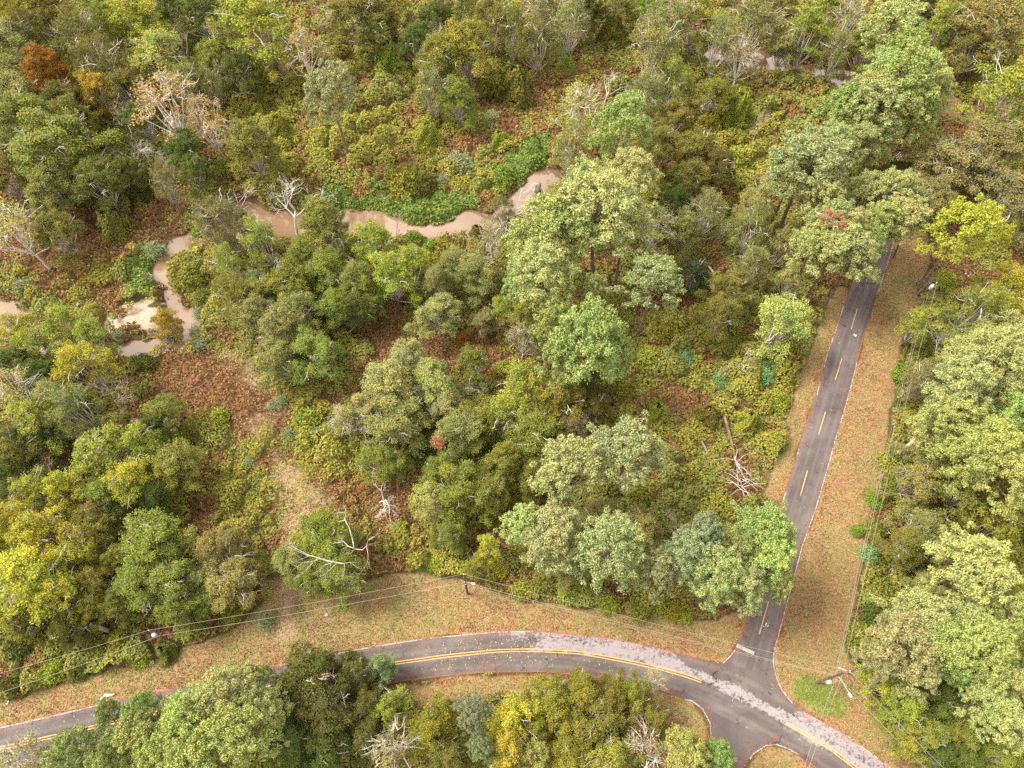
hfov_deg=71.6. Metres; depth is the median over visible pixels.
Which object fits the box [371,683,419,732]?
leafy tree
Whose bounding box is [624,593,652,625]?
shrub
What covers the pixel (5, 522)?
leafy tree
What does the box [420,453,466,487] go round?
broadleaf tree
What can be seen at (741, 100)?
vine mound
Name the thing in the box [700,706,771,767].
driveway
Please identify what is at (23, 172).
broadleaf tree
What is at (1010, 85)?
leafy tree
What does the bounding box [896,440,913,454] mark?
leaning trunk
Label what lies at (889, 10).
pine tree
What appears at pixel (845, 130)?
pine tree
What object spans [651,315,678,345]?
shrub
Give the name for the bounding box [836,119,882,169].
pine tree
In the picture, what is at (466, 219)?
creek water
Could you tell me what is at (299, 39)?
half bare tree
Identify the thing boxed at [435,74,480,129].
broadleaf tree
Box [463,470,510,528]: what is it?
broadleaf tree
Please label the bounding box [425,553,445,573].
shrub
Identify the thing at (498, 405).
leafy tree
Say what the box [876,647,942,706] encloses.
pine tree
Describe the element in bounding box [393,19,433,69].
broadleaf tree
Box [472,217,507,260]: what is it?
half bare tree
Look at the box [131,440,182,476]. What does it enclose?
broadleaf tree
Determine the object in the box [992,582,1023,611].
leafy tree
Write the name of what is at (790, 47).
broadleaf tree
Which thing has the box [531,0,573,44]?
slender tree
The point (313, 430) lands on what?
feathery plant
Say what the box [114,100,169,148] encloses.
broadleaf tree
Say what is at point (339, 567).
broadleaf tree
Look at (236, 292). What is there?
slender tree
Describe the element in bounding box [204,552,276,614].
broadleaf tree
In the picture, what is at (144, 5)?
leafy tree
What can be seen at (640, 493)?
shrub
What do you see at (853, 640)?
shrub
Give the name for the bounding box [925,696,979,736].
broadleaf tree
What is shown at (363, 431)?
dead tree
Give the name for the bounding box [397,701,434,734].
broadleaf tree
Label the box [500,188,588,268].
broadleaf tree
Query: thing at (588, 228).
pine tree
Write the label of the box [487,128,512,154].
vine mound
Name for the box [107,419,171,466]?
leafy tree
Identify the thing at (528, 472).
broadleaf tree
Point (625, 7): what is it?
broadleaf tree
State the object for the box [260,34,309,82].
leafy tree
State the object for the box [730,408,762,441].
vine mound
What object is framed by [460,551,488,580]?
leafy tree
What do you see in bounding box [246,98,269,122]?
vine mound
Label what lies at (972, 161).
broadleaf tree
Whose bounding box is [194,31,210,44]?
shrub
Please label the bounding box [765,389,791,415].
shrub
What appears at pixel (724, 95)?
broadleaf tree
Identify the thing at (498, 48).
dead tree
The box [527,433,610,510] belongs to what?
pine tree
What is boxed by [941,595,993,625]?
pine tree
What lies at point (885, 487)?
power line
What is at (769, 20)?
slender tree
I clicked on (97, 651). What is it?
shrub
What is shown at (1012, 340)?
pine tree
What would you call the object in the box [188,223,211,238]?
shrub
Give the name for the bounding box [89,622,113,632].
broken trunk
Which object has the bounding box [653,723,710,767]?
pine tree
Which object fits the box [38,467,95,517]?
leafy tree
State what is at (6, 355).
broadleaf tree
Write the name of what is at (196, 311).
feathery plant
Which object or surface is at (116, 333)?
feathery plant
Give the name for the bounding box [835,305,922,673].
power line
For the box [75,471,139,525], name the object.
broadleaf tree
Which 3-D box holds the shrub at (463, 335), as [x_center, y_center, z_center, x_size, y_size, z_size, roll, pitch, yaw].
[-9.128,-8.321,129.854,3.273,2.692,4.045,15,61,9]
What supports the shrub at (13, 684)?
on the ground at (140, 312)
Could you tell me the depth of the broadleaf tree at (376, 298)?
127.24 m
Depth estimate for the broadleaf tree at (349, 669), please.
96.04 m
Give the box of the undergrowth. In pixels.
[0,0,1023,767]
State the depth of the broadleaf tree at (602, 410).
115.49 m
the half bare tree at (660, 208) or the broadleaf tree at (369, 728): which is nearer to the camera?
the broadleaf tree at (369, 728)
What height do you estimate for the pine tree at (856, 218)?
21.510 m
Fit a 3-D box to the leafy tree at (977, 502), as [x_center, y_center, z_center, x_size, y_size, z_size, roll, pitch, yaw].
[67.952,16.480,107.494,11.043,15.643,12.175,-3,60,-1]
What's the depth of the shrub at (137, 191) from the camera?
148.56 m
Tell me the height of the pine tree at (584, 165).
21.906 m
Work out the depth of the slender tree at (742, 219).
132.56 m
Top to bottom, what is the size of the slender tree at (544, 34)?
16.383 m
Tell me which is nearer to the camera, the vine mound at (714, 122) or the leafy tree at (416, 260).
the leafy tree at (416, 260)
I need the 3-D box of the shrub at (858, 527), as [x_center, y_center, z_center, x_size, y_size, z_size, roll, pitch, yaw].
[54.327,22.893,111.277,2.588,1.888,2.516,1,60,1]
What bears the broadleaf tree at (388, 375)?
on the ground at (140, 312)
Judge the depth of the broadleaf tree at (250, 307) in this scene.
123.08 m
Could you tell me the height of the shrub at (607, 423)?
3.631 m
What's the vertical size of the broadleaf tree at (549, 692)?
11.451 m
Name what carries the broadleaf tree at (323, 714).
on the ground at (140, 312)
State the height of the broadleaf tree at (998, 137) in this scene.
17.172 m
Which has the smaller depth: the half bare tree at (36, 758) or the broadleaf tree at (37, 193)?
the half bare tree at (36, 758)
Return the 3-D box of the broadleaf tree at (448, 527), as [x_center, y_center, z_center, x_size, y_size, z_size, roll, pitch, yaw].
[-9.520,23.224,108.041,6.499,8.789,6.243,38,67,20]
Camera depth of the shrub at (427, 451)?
117.63 m
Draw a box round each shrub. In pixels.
[0,628,39,663]
[0,671,30,702]
[26,624,68,658]
[34,657,66,688]
[65,654,93,686]
[85,643,114,674]
[106,625,131,654]
[123,647,155,671]
[128,184,153,203]
[130,352,159,375]
[164,428,191,446]
[169,261,211,296]
[183,612,211,637]
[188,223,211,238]
[192,288,212,304]
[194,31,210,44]
[205,406,234,432]
[212,155,236,178]
[217,601,244,630]
[286,405,325,431]
[381,163,420,201]
[401,440,435,468]
[402,228,425,247]
[410,172,440,198]
[420,238,441,252]
[423,248,457,274]
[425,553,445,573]
[429,230,469,257]
[448,541,472,563]
[455,331,471,348]
[485,554,511,581]
[487,163,516,191]
[492,359,512,378]
[504,577,534,603]
[506,539,536,574]
[508,485,527,506]
[530,574,558,599]
[554,575,579,607]
[577,578,603,601]
[587,416,612,434]
[593,471,623,500]
[594,590,621,617]
[604,376,637,404]
[621,480,654,506]
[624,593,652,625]
[633,343,663,371]
[641,184,661,198]
[648,595,670,618]
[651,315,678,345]
[663,600,684,623]
[674,348,698,366]
[676,604,694,626]
[678,467,707,493]
[707,370,728,389]
[728,145,751,169]
[728,377,747,396]
[752,359,777,386]
[760,428,790,455]
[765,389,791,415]
[843,624,875,652]
[848,524,865,538]
[853,600,886,627]
[857,543,882,564]
[859,488,885,511]
[859,517,889,541]
[860,573,907,607]
[875,448,905,476]
[875,475,910,507]
[889,361,911,386]
[898,409,913,421]
[903,338,934,366]
[929,268,956,293]
[940,53,971,83]
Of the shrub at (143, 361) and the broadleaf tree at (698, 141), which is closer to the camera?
the shrub at (143, 361)
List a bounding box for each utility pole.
[148,630,180,645]
[463,573,475,594]
[815,667,857,697]
[917,282,936,305]
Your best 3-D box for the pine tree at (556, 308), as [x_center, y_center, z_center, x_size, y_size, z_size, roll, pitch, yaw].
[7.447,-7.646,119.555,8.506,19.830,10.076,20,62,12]
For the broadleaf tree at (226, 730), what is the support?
on the ground at (140, 312)
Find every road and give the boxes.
[0,631,890,767]
[731,170,904,703]
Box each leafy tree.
[0,0,43,47]
[0,310,55,360]
[0,388,67,459]
[0,423,52,469]
[0,497,54,539]
[0,530,39,558]
[0,542,85,626]
[0,595,32,644]
[2,506,86,565]
[6,463,67,516]
[8,326,55,366]
[24,563,105,639]
[37,300,107,361]
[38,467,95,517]
[41,539,102,594]
[48,339,123,399]
[58,519,124,586]
[65,420,148,486]
[71,316,123,360]
[72,66,124,123]
[72,562,120,601]
[75,579,126,632]
[79,0,140,59]
[99,452,169,508]
[104,0,182,57]
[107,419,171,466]
[119,28,200,96]
[127,7,169,53]
[148,307,185,340]
[203,7,247,57]
[207,0,306,72]
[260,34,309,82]
[334,404,365,434]
[348,218,399,266]
[368,249,424,307]
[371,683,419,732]
[390,243,430,289]
[407,478,458,540]
[452,0,484,23]
[452,343,491,383]
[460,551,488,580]
[473,0,512,54]
[476,533,500,566]
[477,719,534,767]
[480,386,535,444]
[483,293,521,330]
[487,691,541,753]
[499,356,556,416]
[502,297,548,343]
[511,727,552,767]
[513,711,555,747]
[523,392,569,431]
[534,372,591,423]
[577,728,632,767]
[615,733,650,767]
[620,668,652,717]
[630,0,655,28]
[669,0,715,55]
[753,290,813,363]
[755,0,801,41]
[770,262,810,300]
[775,3,835,69]
[801,0,853,39]
[852,661,909,710]
[872,688,929,737]
[876,721,930,762]
[894,305,940,347]
[911,658,963,690]
[921,0,968,50]
[929,453,1009,532]
[942,323,996,355]
[951,49,1023,145]
[953,496,1023,559]
[958,308,1023,360]
[959,698,986,719]
[969,260,1023,321]
[978,531,1022,565]
[982,479,1023,524]
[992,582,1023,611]
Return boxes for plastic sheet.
[100,693,114,699]
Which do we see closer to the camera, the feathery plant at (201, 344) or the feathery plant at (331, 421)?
the feathery plant at (331, 421)
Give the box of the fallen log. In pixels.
[700,439,710,460]
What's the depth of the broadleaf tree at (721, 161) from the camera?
140.97 m
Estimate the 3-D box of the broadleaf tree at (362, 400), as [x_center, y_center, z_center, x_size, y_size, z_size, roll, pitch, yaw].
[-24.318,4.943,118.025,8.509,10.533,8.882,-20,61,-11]
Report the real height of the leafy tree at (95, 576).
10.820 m
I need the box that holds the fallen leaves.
[0,243,901,767]
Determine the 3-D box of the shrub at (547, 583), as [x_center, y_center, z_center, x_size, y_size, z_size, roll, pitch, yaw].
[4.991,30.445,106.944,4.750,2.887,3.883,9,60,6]
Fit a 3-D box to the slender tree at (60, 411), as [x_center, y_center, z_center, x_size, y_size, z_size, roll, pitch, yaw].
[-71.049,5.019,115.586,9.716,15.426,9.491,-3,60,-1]
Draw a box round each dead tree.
[87,373,136,410]
[110,136,162,163]
[113,102,154,150]
[164,20,188,61]
[216,179,258,231]
[267,174,334,234]
[304,0,332,34]
[330,234,356,261]
[354,421,372,445]
[371,478,396,529]
[390,209,406,243]
[401,9,415,44]
[460,375,486,399]
[483,185,533,233]
[485,24,505,65]
[600,63,627,108]
[664,504,694,542]
[681,196,713,225]
[715,219,731,239]
[719,361,736,377]
[734,345,758,374]
[752,105,771,137]
[754,169,769,190]
[914,268,938,295]
[930,333,948,356]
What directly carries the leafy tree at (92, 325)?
on the ground at (140, 312)
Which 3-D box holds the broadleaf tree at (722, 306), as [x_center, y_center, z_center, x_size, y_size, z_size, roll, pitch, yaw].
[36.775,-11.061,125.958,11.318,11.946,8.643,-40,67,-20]
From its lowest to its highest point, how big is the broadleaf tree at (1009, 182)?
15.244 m
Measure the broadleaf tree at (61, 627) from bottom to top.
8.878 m
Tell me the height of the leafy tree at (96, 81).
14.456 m
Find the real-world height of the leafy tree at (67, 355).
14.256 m
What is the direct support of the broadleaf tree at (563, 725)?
on the ground at (140, 312)
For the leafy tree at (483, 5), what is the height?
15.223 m
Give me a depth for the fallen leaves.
103.42 m
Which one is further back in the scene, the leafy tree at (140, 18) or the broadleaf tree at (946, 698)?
the leafy tree at (140, 18)
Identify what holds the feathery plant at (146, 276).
on the ground at (140, 312)
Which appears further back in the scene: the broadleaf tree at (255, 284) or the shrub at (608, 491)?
the broadleaf tree at (255, 284)
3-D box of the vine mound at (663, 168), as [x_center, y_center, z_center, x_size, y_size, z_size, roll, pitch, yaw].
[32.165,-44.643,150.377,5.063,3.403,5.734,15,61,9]
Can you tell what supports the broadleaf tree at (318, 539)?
on the ground at (140, 312)
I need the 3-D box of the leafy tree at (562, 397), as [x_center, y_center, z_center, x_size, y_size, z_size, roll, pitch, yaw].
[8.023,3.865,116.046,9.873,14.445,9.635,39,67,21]
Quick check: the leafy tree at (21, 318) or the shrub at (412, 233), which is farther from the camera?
the shrub at (412, 233)
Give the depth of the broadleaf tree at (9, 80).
151.40 m
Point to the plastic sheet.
(108, 695)
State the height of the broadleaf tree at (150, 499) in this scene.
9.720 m
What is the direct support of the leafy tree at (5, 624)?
on the ground at (140, 312)
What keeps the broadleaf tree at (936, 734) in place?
on the ground at (140, 312)
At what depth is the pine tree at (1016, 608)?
91.22 m
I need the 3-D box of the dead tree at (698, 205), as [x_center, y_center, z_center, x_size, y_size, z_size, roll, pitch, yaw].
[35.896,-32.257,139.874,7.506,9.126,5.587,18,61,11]
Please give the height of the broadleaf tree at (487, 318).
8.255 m
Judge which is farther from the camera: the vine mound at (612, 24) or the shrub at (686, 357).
the vine mound at (612, 24)
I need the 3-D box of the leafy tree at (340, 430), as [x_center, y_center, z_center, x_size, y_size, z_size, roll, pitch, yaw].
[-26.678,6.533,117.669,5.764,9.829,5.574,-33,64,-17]
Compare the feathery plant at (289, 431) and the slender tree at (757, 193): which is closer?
the feathery plant at (289, 431)
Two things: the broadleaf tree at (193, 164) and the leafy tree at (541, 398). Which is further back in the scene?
the broadleaf tree at (193, 164)
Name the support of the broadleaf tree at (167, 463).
on the ground at (140, 312)
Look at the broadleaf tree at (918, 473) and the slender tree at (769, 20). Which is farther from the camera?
the slender tree at (769, 20)
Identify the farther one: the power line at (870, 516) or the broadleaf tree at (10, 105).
the broadleaf tree at (10, 105)
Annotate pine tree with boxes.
[39,716,117,767]
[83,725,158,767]
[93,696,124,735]
[104,698,167,767]
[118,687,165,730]
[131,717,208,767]
[151,678,217,753]
[156,713,235,767]
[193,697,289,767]
[228,680,293,743]
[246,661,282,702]
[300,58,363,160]
[450,690,493,735]
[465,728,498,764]
[493,501,547,551]
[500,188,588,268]
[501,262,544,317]
[508,238,580,318]
[509,217,574,303]
[509,492,588,573]
[527,297,580,369]
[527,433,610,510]
[532,540,567,577]
[533,338,580,398]
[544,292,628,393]
[546,199,607,293]
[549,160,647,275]
[553,154,604,243]
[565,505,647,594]
[578,271,612,308]
[582,89,653,167]
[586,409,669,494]
[591,196,663,285]
[593,331,637,390]
[601,146,664,231]
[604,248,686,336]
[631,541,681,604]
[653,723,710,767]
[660,526,722,587]
[672,545,749,613]
[680,510,726,567]
[690,737,736,767]
[709,559,768,617]
[715,531,766,568]
[724,499,797,563]
[734,526,797,588]
[751,559,795,604]
[761,151,818,234]
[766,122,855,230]
[782,215,841,292]
[793,155,851,229]
[793,175,847,247]
[796,195,863,281]
[796,218,871,304]
[803,119,860,205]
[810,77,867,171]
[815,205,872,285]
[822,75,906,152]
[822,230,881,308]
[829,219,887,295]
[836,67,906,158]
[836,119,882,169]
[845,168,887,218]
[847,636,908,684]
[850,44,908,81]
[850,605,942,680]
[854,115,898,177]
[857,0,928,62]
[857,164,922,221]
[861,71,930,174]
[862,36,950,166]
[862,197,910,247]
[868,576,952,642]
[870,24,931,115]
[870,189,933,246]
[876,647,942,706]
[882,92,942,169]
[887,603,959,677]
[892,181,936,258]
[894,64,958,150]
[902,616,989,685]
[905,393,988,451]
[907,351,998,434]
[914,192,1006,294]
[920,430,1006,502]
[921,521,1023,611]
[935,410,1023,482]
[939,646,990,690]
[940,322,1023,400]
[940,648,1018,705]
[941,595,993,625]
[942,612,1020,686]
[947,439,1023,523]
[952,678,1012,730]
[963,223,1016,279]
[963,659,1023,702]
[964,359,1023,422]
[970,590,1023,645]
[970,695,1023,756]
[980,389,1023,441]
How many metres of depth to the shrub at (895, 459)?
116.34 m
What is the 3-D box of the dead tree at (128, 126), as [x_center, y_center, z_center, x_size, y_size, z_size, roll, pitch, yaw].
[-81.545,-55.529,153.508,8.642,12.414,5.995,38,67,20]
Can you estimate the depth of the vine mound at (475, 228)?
142.96 m
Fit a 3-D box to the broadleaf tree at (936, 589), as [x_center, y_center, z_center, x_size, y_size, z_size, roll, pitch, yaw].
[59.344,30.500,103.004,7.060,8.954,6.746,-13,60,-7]
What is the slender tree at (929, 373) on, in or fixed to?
on the ground at (140, 312)
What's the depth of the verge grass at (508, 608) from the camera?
106.08 m
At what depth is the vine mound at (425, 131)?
154.38 m
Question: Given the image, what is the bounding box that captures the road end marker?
[893,151,901,164]
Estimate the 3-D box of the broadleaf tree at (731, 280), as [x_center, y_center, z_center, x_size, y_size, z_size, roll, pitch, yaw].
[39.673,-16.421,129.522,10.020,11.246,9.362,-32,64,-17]
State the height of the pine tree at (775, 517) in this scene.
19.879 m
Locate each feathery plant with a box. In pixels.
[5,277,31,294]
[109,328,124,340]
[136,239,169,262]
[136,273,152,285]
[153,324,181,344]
[186,322,200,337]
[186,336,210,358]
[191,306,200,320]
[239,436,253,451]
[243,265,262,279]
[243,455,255,467]
[252,610,278,634]
[265,399,279,412]
[273,391,291,410]
[280,426,297,439]
[306,425,321,438]
[325,419,336,431]
[436,172,452,186]
[441,146,475,175]
[481,108,501,127]
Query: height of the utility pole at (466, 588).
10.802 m
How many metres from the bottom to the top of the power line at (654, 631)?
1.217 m
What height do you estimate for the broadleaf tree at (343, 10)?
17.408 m
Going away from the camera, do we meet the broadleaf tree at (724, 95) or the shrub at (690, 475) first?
the shrub at (690, 475)
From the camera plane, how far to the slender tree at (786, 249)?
131.60 m
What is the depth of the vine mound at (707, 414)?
119.91 m
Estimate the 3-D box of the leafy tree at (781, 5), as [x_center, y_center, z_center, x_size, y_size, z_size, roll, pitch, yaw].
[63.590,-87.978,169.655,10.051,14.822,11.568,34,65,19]
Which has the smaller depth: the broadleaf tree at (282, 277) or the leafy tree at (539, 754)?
the leafy tree at (539, 754)
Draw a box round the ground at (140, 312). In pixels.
[0,0,1023,767]
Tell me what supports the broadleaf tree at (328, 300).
on the ground at (140, 312)
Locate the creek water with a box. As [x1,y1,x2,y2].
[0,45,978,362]
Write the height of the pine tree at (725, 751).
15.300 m
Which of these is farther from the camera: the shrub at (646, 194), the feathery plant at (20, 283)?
the shrub at (646, 194)
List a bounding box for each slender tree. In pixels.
[0,0,68,63]
[28,376,78,431]
[40,382,108,443]
[47,0,123,83]
[68,28,151,108]
[147,155,190,206]
[169,61,213,112]
[187,61,227,107]
[189,188,250,254]
[191,212,233,250]
[204,241,250,287]
[209,268,254,316]
[217,205,274,255]
[217,286,263,334]
[235,211,286,274]
[413,63,448,119]
[489,193,519,229]
[495,0,537,64]
[511,13,560,82]
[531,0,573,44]
[546,114,594,176]
[548,0,590,63]
[624,66,665,121]
[626,6,682,94]
[630,0,690,62]
[651,53,694,109]
[688,10,743,79]
[689,185,727,245]
[721,0,789,67]
[727,195,773,256]
[731,176,780,228]
[732,242,774,285]
[763,222,803,270]
[813,29,853,83]
[891,361,939,401]
[937,278,1013,336]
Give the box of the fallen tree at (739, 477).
[711,402,765,507]
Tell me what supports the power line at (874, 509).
attached to the utility pole at (827, 680)
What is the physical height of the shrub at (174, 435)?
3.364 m
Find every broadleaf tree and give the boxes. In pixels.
[0,14,52,79]
[0,69,43,118]
[0,84,56,162]
[0,152,29,209]
[0,344,43,397]
[0,453,40,511]
[1,105,125,195]
[1,419,68,460]
[8,603,53,638]
[11,148,55,187]
[13,0,88,44]
[18,40,75,98]
[19,357,66,397]
[23,161,83,231]
[30,206,88,270]
[37,78,100,119]
[45,607,92,652]
[47,92,98,143]
[59,146,111,198]
[68,494,128,551]
[69,152,130,212]
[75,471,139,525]
[94,586,148,629]
[98,410,138,449]
[100,66,161,119]
[100,540,133,577]
[110,152,160,189]
[110,545,180,622]
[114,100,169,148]
[114,506,196,569]
[129,475,183,516]
[130,412,176,445]
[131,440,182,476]
[141,390,194,432]
[142,556,203,613]
[147,437,204,496]
[153,584,211,637]
[154,0,196,35]
[160,125,215,170]
[174,0,230,49]
[178,152,223,198]
[183,586,220,623]
[184,562,236,595]
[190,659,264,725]
[192,521,257,584]
[193,32,237,84]
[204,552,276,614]
[219,47,265,99]
[225,116,287,184]
[228,289,274,347]
[241,273,282,317]
[248,332,313,391]
[254,301,320,359]
[260,708,321,767]
[261,253,315,308]
[270,538,320,588]
[272,638,345,725]
[275,289,331,335]
[281,540,375,614]
[283,562,333,601]
[284,324,349,387]
[285,235,320,277]
[288,499,379,569]
[290,672,376,756]
[297,192,352,257]
[299,722,353,767]
[303,245,345,302]
[311,287,355,328]
[313,0,401,51]
[326,649,385,706]
[327,288,382,339]
[332,259,382,315]
[345,387,382,437]
[347,678,390,739]
[351,716,391,767]
[352,12,399,56]
[353,439,415,485]
[359,357,428,414]
[360,289,385,321]
[360,392,442,458]
[365,651,397,690]
[366,0,416,35]
[387,336,433,395]
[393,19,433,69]
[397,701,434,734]
[401,689,460,762]
[402,292,465,338]
[409,357,459,426]
[413,28,468,86]
[416,0,456,51]
[416,457,490,524]
[420,261,453,307]
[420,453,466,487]
[424,729,472,767]
[425,381,468,429]
[427,407,486,462]
[428,516,471,554]
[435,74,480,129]
[436,13,503,87]
[440,244,479,292]
[456,251,509,307]
[457,400,496,449]
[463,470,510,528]
[471,305,499,339]
[478,438,527,493]
[498,397,566,464]
[512,455,552,506]
[521,666,585,740]
[535,434,565,478]
[544,702,590,743]
[546,727,596,767]
[552,545,597,593]
[555,406,597,443]
[557,664,604,718]
[560,691,626,753]
[561,367,608,407]
[567,0,607,40]
[578,392,613,433]
[580,494,624,536]
[595,663,629,724]
[604,0,638,36]
[604,707,644,741]
[620,501,664,548]
[626,693,671,743]
[642,125,686,166]
[646,97,695,142]
[655,184,691,220]
[657,258,686,292]
[659,155,712,209]
[662,204,704,262]
[674,126,718,181]
[678,256,713,295]
[687,77,737,123]
[689,291,744,351]
[693,267,756,314]
[695,144,737,190]
[765,30,801,73]
[832,27,882,74]
[868,524,929,573]
[875,458,946,513]
[875,715,955,767]
[881,502,946,558]
[885,418,954,463]
[886,676,963,727]
[898,0,936,29]
[899,570,948,608]
[903,128,995,209]
[903,442,960,486]
[911,171,958,223]
[917,560,962,608]
[918,351,951,383]
[918,380,956,420]
[919,738,962,767]
[923,531,962,571]
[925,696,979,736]
[929,0,978,39]
[931,739,989,767]
[935,709,989,751]
[941,29,997,80]
[942,0,1023,65]
[945,113,1023,175]
[951,165,1023,249]
[977,717,998,750]
[980,726,1023,767]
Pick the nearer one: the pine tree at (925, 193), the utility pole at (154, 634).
the utility pole at (154, 634)
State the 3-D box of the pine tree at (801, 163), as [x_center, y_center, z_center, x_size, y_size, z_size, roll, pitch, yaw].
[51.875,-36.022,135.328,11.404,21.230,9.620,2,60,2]
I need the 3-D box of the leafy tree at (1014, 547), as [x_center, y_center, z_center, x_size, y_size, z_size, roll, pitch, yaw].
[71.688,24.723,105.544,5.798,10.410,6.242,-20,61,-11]
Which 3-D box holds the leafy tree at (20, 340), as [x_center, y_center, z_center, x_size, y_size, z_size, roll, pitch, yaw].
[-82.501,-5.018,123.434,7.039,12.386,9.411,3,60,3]
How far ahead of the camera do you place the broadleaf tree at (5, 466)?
110.42 m
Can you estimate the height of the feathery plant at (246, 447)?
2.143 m
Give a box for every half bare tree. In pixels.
[0,196,64,268]
[0,363,56,420]
[0,727,64,767]
[24,735,74,767]
[128,61,215,147]
[180,93,236,156]
[277,18,332,75]
[325,402,357,439]
[361,712,422,767]
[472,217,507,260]
[504,319,539,361]
[522,0,557,48]
[545,79,604,141]
[622,712,678,767]
[628,201,678,257]
[639,664,669,700]
[663,0,701,43]
[719,36,762,83]
[826,0,868,58]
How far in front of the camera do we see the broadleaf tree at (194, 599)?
101.18 m
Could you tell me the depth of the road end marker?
150.28 m
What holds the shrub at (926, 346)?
on the ground at (140, 312)
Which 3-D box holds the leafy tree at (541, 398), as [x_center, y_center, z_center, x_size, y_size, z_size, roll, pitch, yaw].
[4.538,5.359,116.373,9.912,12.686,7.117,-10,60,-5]
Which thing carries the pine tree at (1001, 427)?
on the ground at (140, 312)
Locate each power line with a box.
[0,638,152,692]
[2,630,147,672]
[152,574,461,629]
[160,582,462,635]
[465,574,847,670]
[466,582,833,674]
[469,585,832,675]
[804,676,836,766]
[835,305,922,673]
[837,295,927,673]
[843,284,936,670]
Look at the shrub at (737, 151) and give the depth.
150.71 m
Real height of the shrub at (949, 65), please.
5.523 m
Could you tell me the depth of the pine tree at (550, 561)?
97.48 m
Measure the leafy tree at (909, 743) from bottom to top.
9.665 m
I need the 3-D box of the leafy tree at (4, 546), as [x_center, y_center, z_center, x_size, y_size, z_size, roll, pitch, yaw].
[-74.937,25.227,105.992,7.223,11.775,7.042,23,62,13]
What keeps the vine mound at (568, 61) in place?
on the ground at (140, 312)
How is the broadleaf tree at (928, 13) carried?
on the ground at (140, 312)
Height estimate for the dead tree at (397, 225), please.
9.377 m
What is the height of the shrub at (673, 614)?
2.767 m
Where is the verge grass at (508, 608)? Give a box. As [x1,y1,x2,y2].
[0,224,942,767]
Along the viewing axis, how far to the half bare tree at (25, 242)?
130.58 m
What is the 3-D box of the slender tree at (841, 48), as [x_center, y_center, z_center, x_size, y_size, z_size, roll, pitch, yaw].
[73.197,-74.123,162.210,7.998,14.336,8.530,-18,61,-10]
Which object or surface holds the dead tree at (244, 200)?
on the ground at (140, 312)
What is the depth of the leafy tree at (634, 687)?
93.51 m
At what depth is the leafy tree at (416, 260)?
129.06 m
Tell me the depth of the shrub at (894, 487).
113.75 m
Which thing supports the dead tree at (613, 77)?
on the ground at (140, 312)
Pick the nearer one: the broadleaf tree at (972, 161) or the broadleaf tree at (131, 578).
the broadleaf tree at (131, 578)
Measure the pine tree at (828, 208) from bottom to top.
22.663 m
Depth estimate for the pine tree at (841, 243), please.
117.75 m
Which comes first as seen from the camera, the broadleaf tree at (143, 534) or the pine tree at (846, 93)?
the broadleaf tree at (143, 534)
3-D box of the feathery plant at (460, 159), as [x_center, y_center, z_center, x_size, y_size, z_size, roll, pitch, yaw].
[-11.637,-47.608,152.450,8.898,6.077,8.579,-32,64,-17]
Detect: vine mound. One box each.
[95,207,141,250]
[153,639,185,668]
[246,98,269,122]
[267,113,293,148]
[372,37,405,77]
[415,119,443,154]
[468,224,484,241]
[481,62,536,114]
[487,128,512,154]
[557,53,578,72]
[596,10,624,52]
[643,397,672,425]
[655,165,672,183]
[685,402,718,432]
[689,108,721,145]
[716,88,755,135]
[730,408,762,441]
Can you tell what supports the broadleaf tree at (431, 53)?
on the ground at (140, 312)
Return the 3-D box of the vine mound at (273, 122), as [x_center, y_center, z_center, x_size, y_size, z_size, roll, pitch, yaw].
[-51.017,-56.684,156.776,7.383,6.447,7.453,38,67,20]
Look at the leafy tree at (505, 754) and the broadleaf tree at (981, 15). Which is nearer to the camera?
the leafy tree at (505, 754)
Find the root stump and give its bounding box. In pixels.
[526,182,542,198]
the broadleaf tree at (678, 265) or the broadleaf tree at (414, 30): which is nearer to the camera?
the broadleaf tree at (678, 265)
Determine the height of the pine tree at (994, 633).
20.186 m
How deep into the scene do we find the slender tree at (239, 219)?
133.72 m
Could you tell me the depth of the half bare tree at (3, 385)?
114.29 m
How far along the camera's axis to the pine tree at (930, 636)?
88.19 m
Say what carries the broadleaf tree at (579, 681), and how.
on the ground at (140, 312)
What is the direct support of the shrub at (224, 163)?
on the ground at (140, 312)
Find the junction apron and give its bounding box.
[705,640,791,700]
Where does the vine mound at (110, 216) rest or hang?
on the ground at (140, 312)
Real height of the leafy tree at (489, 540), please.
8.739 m
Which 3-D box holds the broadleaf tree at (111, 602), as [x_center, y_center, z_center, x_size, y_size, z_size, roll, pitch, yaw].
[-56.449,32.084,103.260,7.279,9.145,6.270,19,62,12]
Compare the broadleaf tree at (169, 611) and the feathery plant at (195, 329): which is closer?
the broadleaf tree at (169, 611)
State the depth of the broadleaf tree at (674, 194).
138.36 m
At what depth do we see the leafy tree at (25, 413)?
112.39 m
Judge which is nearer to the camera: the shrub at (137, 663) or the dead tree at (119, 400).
the shrub at (137, 663)
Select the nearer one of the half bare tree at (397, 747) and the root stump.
the half bare tree at (397, 747)
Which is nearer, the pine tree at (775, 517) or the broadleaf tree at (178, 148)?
the pine tree at (775, 517)
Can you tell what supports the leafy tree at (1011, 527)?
on the ground at (140, 312)
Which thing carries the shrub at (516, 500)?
on the ground at (140, 312)
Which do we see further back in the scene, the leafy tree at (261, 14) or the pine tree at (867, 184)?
the leafy tree at (261, 14)
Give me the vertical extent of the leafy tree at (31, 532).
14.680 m
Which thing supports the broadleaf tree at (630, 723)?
on the ground at (140, 312)
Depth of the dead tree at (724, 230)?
139.89 m
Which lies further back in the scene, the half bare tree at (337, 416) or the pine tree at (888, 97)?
the pine tree at (888, 97)

